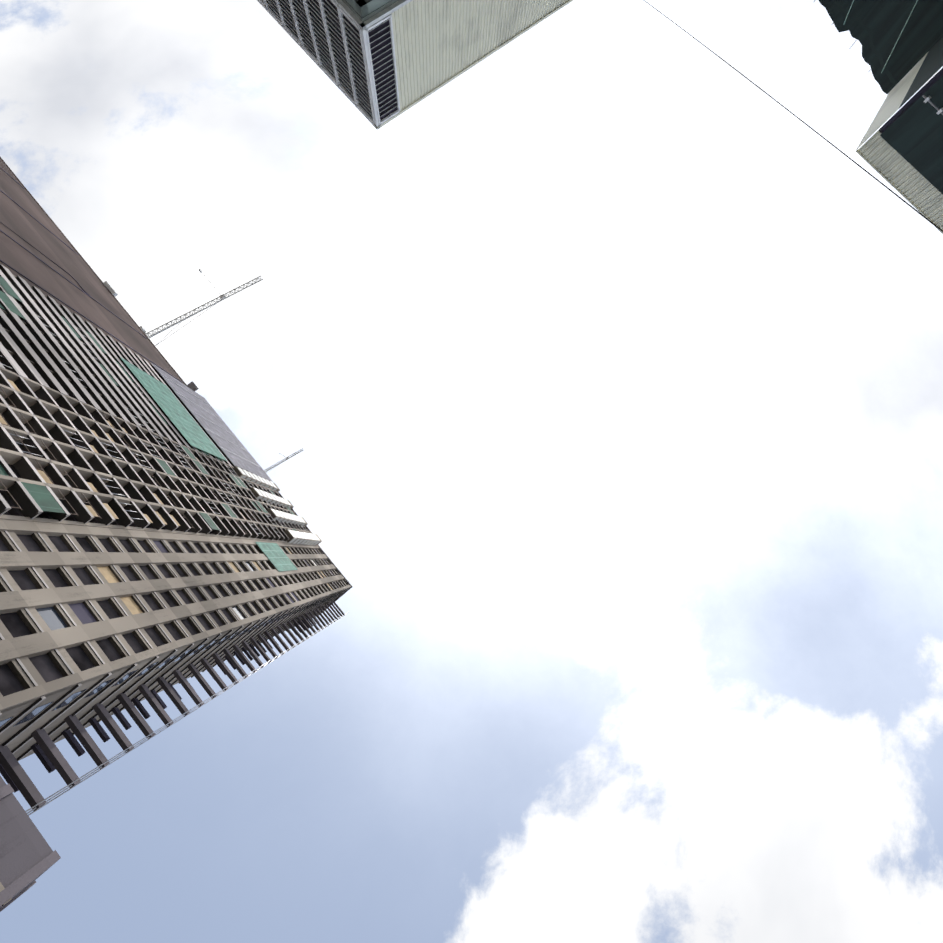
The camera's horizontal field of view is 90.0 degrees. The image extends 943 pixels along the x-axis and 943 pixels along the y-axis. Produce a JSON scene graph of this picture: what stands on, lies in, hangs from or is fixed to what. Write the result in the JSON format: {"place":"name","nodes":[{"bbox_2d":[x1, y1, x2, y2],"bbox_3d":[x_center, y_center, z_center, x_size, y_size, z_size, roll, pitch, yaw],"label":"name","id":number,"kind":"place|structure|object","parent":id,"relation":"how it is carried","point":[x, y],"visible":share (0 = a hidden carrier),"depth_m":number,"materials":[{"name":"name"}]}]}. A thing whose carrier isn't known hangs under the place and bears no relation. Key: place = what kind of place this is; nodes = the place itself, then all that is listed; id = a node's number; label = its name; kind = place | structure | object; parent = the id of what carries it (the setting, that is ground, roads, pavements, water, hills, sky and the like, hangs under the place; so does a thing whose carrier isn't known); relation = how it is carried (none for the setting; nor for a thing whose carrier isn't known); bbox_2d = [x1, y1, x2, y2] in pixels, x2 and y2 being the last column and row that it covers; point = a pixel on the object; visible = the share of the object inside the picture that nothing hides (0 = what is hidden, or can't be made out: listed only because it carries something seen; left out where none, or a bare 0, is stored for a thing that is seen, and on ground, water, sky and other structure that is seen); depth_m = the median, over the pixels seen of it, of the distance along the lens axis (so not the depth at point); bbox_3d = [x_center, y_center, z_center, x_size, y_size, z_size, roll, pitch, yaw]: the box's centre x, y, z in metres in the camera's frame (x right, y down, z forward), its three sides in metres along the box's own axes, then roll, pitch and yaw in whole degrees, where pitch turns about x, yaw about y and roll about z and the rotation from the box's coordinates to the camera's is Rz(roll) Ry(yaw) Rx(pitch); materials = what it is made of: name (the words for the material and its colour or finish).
{"place":"outdoors","nodes":[
{"label":"outdoors","id":0,"kind":"place"},
{"bbox_2d":[140,269,262,345],"bbox_3d":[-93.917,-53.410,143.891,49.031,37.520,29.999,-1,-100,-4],"label":"tower crane","id":1,"kind":"object","parent":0,"point":[222,297],"visible":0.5,"depth_m":156.91,"materials":[{"name":"grey metal"}]},
{"bbox_2d":[257,0,572,129],"bbox_3d":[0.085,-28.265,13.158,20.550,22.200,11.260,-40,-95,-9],"label":"building","id":2,"kind":"structure","parent":0,"point":[380,63],"depth_m":20.69,"materials":[{"name":"concrete"}]},
{"bbox_2d":[0,0,942,942],"label":"sky","id":3,"kind":"structure","parent":0,"point":[609,386],"materials":[{"name":"white"}]},
{"label":"ground","id":4,"kind":"structure","parent":0,"visible":0},
{"bbox_2d":[0,157,352,911],"bbox_3d":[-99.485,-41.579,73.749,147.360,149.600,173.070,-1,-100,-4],"label":"tower","id":5,"kind":"structure","parent":4,"relation":"on","point":[156,535],"depth_m":57.22,"materials":[{"name":"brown concrete"}]},
{"bbox_2d":[264,448,302,471],"bbox_3d":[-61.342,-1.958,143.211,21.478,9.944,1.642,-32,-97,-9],"label":"crane","id":6,"kind":"object","parent":5,"relation":"on","point":[287,458],"visible":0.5,"depth_m":145.81,"materials":[{"name":"paint"}]},
{"bbox_2d":[814,0,942,233],"bbox_3d":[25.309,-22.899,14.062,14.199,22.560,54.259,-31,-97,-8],"label":"building","id":7,"kind":"structure","parent":4,"relation":"on","point":[900,150],"depth_m":22.78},
{"bbox_2d":[644,0,942,232],"bbox_3d":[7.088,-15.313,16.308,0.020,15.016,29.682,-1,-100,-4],"label":"overhead cable","id":8,"kind":"object","parent":7,"relation":"attached to","point":[932,223],"visible":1,"depth_m":10.18,"materials":[{"name":"black plastic"}]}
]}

